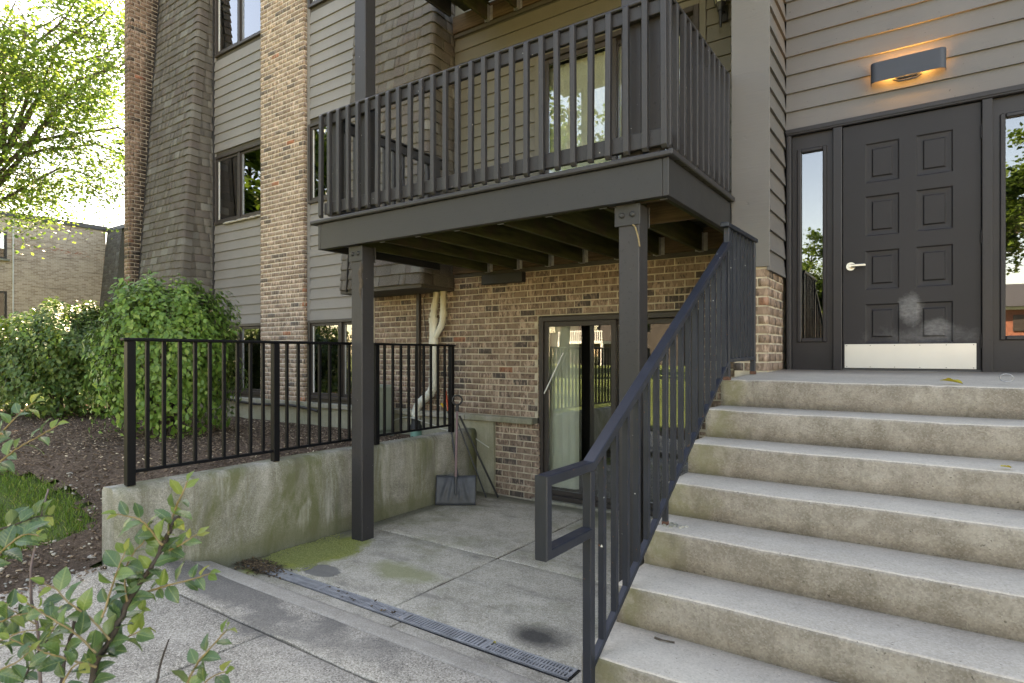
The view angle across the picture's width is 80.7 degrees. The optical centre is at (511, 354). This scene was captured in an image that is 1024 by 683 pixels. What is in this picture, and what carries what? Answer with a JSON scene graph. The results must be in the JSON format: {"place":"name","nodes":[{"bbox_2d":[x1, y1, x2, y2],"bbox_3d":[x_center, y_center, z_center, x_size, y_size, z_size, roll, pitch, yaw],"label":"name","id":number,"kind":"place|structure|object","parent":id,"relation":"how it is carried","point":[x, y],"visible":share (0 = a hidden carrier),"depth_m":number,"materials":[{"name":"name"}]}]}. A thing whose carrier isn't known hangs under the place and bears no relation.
{"place":"outdoors","nodes":[
{"label":"outdoors","id":0,"kind":"place"},
{"bbox_2d":[0,385,101,567],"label":"ground","id":1,"kind":"structure","parent":0,"point":[77,498],"depth_m":5.13,"materials":[{"name":"green plant"}]},
{"bbox_2d":[0,0,124,258],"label":"maple tree","id":2,"kind":"object","parent":1,"relation":"on","point":[56,97],"visible":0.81,"depth_m":17.83,"materials":[{"name":"green plant"}]},
{"bbox_2d":[0,210,124,375],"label":"brick wing","id":3,"kind":"structure","parent":1,"relation":"on","point":[91,267],"depth_m":30.27,"materials":[{"name":"beige brick"}]},
{"bbox_2d":[0,291,7,318],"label":"window","id":4,"kind":"structure","parent":3,"relation":"in","point":[5,292],"depth_m":28.51,"materials":[{"name":"beige glass"}]},
{"bbox_2d":[0,231,9,260],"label":"window","id":5,"kind":"structure","parent":3,"relation":"in","point":[4,258],"depth_m":28.51,"materials":[{"name":"beige"}]},
{"bbox_2d":[0,404,412,608],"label":"mulch bed","id":6,"kind":"object","parent":1,"relation":"on","point":[45,572],"visible":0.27,"depth_m":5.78,"materials":[{"name":"brown wood"}]},
{"bbox_2d":[0,472,101,586],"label":"pebbles","id":7,"kind":"object","parent":6,"relation":"on","point":[52,554],"visible":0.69,"depth_m":4.43,"materials":[{"name":"stone"}]},
{"bbox_2d":[0,296,149,419],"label":"leafy bush","id":8,"kind":"object","parent":6,"relation":"on","point":[44,343],"visible":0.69,"depth_m":9.06,"materials":[{"name":"green plant"}]},
{"bbox_2d":[79,268,247,441],"bbox_3d":[-4.229,0.058,7.416,1.705,2.209,1.858,0,0,35],"label":"leafy bush","id":9,"kind":"object","parent":6,"relation":"on","point":[155,308],"visible":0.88,"depth_m":6.95,"materials":[{"name":"green plant"}]},
{"bbox_2d":[380,384,391,435],"bbox_3d":[-1.831,0.848,8.242,0.330,0.865,0.310,0,0,35],"label":"utility pedestal","id":10,"kind":"object","parent":6,"relation":"on","point":[388,408],"visible":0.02,"depth_m":8.16,"materials":[{"name":"metal"}]},
{"bbox_2d":[124,0,1023,519],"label":"apartment building","id":11,"kind":"structure","parent":1,"relation":"on","point":[882,220],"depth_m":7.11,"materials":[{"name":"wood"}]},
{"bbox_2d":[214,142,260,225],"bbox_3d":[-4.878,-3.045,10.848,1.580,1.270,0.115,0,0,35],"label":"window","id":12,"kind":"structure","parent":11,"relation":"in","point":[237,172],"depth_m":10.86,"materials":[{"name":"clear glass"}]},
{"bbox_2d":[214,0,260,57],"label":"window","id":13,"kind":"structure","parent":11,"relation":"in","point":[236,22],"depth_m":10.96,"materials":[{"name":"clear glass"}]},
{"bbox_2d":[219,323,260,394],"bbox_3d":[-4.884,0.077,10.840,1.580,1.245,0.095,0,0,35],"label":"window","id":14,"kind":"structure","parent":11,"relation":"in","point":[251,331],"depth_m":10.70,"materials":[{"name":"black glass"}]},
{"bbox_2d":[226,398,317,412],"bbox_3d":[-4.274,0.817,10.210,3.105,0.169,0.054,0,0,35],"label":"black hose","id":15,"kind":"object","parent":11,"relation":"on","point":[281,404],"visible":0.57,"depth_m":9.87,"materials":[{"name":"plastic"}]},
{"bbox_2d":[308,121,326,203],"bbox_3d":[-2.605,-3.045,9.261,1.555,1.270,0.115,0,0,35],"label":"window","id":16,"kind":"structure","parent":11,"relation":"in","point":[313,129],"depth_m":9.63,"materials":[{"name":"black glass"}]},
{"bbox_2d":[308,0,326,8],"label":"window","id":17,"kind":"structure","parent":11,"relation":"in","point":[311,3],"depth_m":9.58,"materials":[{"name":"black glass"}]},
{"bbox_2d":[308,318,351,400],"bbox_3d":[-2.611,0.077,9.253,1.555,1.245,0.095,0,0,35],"label":"window","id":18,"kind":"structure","parent":11,"relation":"in","point":[328,330],"depth_m":9.40,"materials":[{"name":"clear glass"}]},
{"bbox_2d":[416,294,420,397],"bbox_3d":[-1.273,-0.095,8.221,0.050,1.750,0.055,0,0,35],"label":"cable conduit","id":19,"kind":"object","parent":11,"relation":"attached to","point":[418,318],"visible":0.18,"depth_m":8.20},
{"bbox_2d":[423,293,426,339],"bbox_3d":[-1.168,-0.546,8.133,0.114,0.695,0.048,0,0,35],"label":"black cable","id":20,"kind":"object","parent":11,"relation":"attached to","point":[424,317],"visible":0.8,"depth_m":8.16,"materials":[{"name":"plastic"}]},
{"bbox_2d":[410,291,446,436],"bbox_3d":[-1.113,0.175,8.040,0.630,2.210,0.167,0,0,35],"label":"drain pipe","id":21,"kind":"object","parent":11,"relation":"attached to","point":[435,329],"visible":0.73,"depth_m":7.94,"materials":[{"name":"white plastic"}]},
{"bbox_2d":[394,417,488,447],"bbox_3d":[-1.106,1.007,7.978,1.897,0.316,0.142,0,0,34],"label":"white cable","id":22,"kind":"object","parent":11,"relation":"attached to","point":[442,429],"visible":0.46,"depth_m":7.98,"materials":[{"name":"white plastic"}]},
{"bbox_2d":[425,0,555,39],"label":"wooden balcony","id":23,"kind":"structure","parent":11,"relation":"attached to","point":[480,15],"depth_m":7.44,"materials":[{"name":"grey paint"}]},
{"bbox_2d":[481,271,525,284],"bbox_3d":[-0.109,-0.931,7.400,0.610,0.122,0.090,0,0,35],"label":"wall vent","id":24,"kind":"object","parent":11,"relation":"attached to","point":[505,278],"depth_m":7.34,"materials":[{"name":"black plastic"}]},
{"bbox_2d":[310,0,734,581],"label":"wooden balcony","id":25,"kind":"structure","parent":11,"relation":"attached to","point":[639,202],"depth_m":4.74,"materials":[{"name":"grey paint"}]},
{"bbox_2d":[539,311,698,515],"bbox_3d":[1.156,0.630,6.687,1.900,2.140,0.209,0,0,35],"label":"patio door","id":26,"kind":"structure","parent":11,"relation":"in","point":[558,336],"depth_m":7.10,"materials":[{"name":"clear glass"}]},
{"bbox_2d":[539,4,698,174],"bbox_3d":[1.146,-2.445,6.672,1.900,2.170,0.173,0,0,35],"label":"balcony door","id":27,"kind":"structure","parent":11,"relation":"in","point":[692,12],"depth_m":6.95,"materials":[{"name":"clear glass"}]},
{"bbox_2d":[713,0,727,26],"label":"wall lantern","id":28,"kind":"object","parent":11,"relation":"attached to","point":[722,8],"depth_m":5.83,"materials":[{"name":"black glass"}]},
{"bbox_2d":[871,47,945,86],"bbox_3d":[3.143,-2.269,4.793,0.503,0.186,0.094,0,0,35],"label":"wall light","id":29,"kind":"object","parent":11,"relation":"attached to","point":[909,65],"visible":1,"depth_m":4.75,"materials":[{"name":"metal"}]},
{"bbox_2d":[843,102,981,369],"bbox_3d":[3.177,-0.900,4.825,0.932,2.036,0.106,0,0,35],"label":"entrance door","id":30,"kind":"structure","parent":11,"relation":"in","point":[912,232],"depth_m":4.82,"materials":[{"name":"paint"}]},
{"bbox_2d":[0,0,124,237],"label":"sky","id":31,"kind":"structure","parent":0,"point":[23,3],"materials":[{"name":"white"}]},
{"bbox_2d":[0,393,236,682],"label":"foreground shrub","id":32,"kind":"object","parent":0,"point":[131,596],"visible":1,"depth_m":1.35,"materials":[{"name":"green plant"}]},
{"bbox_2d":[0,560,539,682],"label":"walkway","id":33,"kind":"structure","parent":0,"point":[282,635],"depth_m":3.42,"materials":[{"name":"concrete"}]},
{"bbox_2d":[228,491,616,682],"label":"patio","id":34,"kind":"structure","parent":0,"point":[477,562],"depth_m":4.69,"materials":[{"name":"concrete"}]},
{"bbox_2d":[102,427,476,566],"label":"retaining wall","id":35,"kind":"structure","parent":34,"relation":"on","point":[257,509],"depth_m":5.34,"materials":[{"name":"concrete"}]},
{"bbox_2d":[120,338,455,485],"bbox_3d":[-1.750,0.414,5.817,0.068,1.068,3.655,0,0,35],"label":"metal fence","id":36,"kind":"object","parent":35,"relation":"on","point":[130,470],"visible":0.92,"depth_m":5.29,"materials":[{"name":"black metal"}]},
{"bbox_2d":[262,533,365,571],"bbox_3d":[-1.639,1.728,5.346,0.621,0.015,0.980,0,0,35],"label":"moss","id":37,"kind":"object","parent":34,"relation":"on","point":[311,548],"visible":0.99,"depth_m":5.25,"materials":[{"name":"green plant"}]},
{"bbox_2d":[234,513,580,617],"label":"leaf litter","id":38,"kind":"object","parent":34,"relation":"on","point":[257,563],"visible":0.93,"depth_m":4.87,"materials":[{"name":"plant"}]},
{"bbox_2d":[244,562,580,681],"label":"trench drain","id":39,"kind":"object","parent":34,"relation":"in","point":[549,667],"visible":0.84,"depth_m":3.77,"materials":[{"name":"grey metal"}]},
{"bbox_2d":[441,389,458,475],"bbox_3d":[-0.727,1.075,7.197,0.080,1.297,0.466,0,0,-31],"label":"pole","id":40,"kind":"object","parent":34,"relation":"on","point":[451,432],"visible":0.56,"depth_m":7.23,"materials":[{"name":"orange plastic"}]},
{"bbox_2d":[435,395,475,504],"bbox_3d":[-0.643,1.095,6.981,0.460,1.245,0.258,0,0,0],"label":"snow shovel","id":41,"kind":"object","parent":34,"relation":"on","point":[455,490],"visible":1,"depth_m":6.90,"materials":[{"name":"grey plastic"}]},
{"bbox_2d":[458,422,486,497],"bbox_3d":[-0.485,1.265,7.266,0.369,0.916,0.017,0,0,8],"label":"pole","id":42,"kind":"object","parent":34,"relation":"on","point":[472,460],"visible":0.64,"depth_m":7.26,"materials":[{"name":"black metal"}]},
{"bbox_2d":[459,415,498,497],"bbox_3d":[-0.402,1.232,7.281,0.500,0.984,0.024,0,0,10],"label":"pole","id":43,"kind":"object","parent":34,"relation":"on","point":[480,460],"visible":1,"depth_m":7.27,"materials":[{"name":"black plastic"}]},
{"bbox_2d":[582,369,1023,682],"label":"concrete stairs","id":44,"kind":"structure","parent":34,"relation":"on","point":[845,526],"depth_m":2.69,"materials":[{"name":"grey concrete"}]},
{"bbox_2d":[535,222,757,682],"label":"stair railing","id":45,"kind":"object","parent":44,"relation":"on","point":[730,272],"visible":0.98,"depth_m":2.93,"materials":[{"name":"black metal"}]},
{"bbox_2d":[654,636,674,643],"bbox_3d":[0.640,1.203,2.537,0.088,0.011,0.020,0,0,32],"label":"twig","id":46,"kind":"object","parent":44,"relation":"on","point":[655,637],"visible":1,"depth_m":2.53,"materials":[{"name":"wood"}]},
{"bbox_2d":[943,378,962,383],"bbox_3d":[2.463,0.148,3.380,0.065,0.030,0.110,6,0,-34],"label":"fallen leaf","id":47,"kind":"object","parent":44,"relation":"on","point":[952,380],"visible":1,"depth_m":3.37,"materials":[{"name":"yellow plant"}]},
{"bbox_2d":[999,373,1013,381],"bbox_3d":[2.748,0.130,3.350,0.066,0.050,0.005,0,0,35],"label":"wire loop","id":48,"kind":"object","parent":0,"point":[1005,374],"visible":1,"depth_m":3.35,"materials":[{"name":"metal"}]}
]}

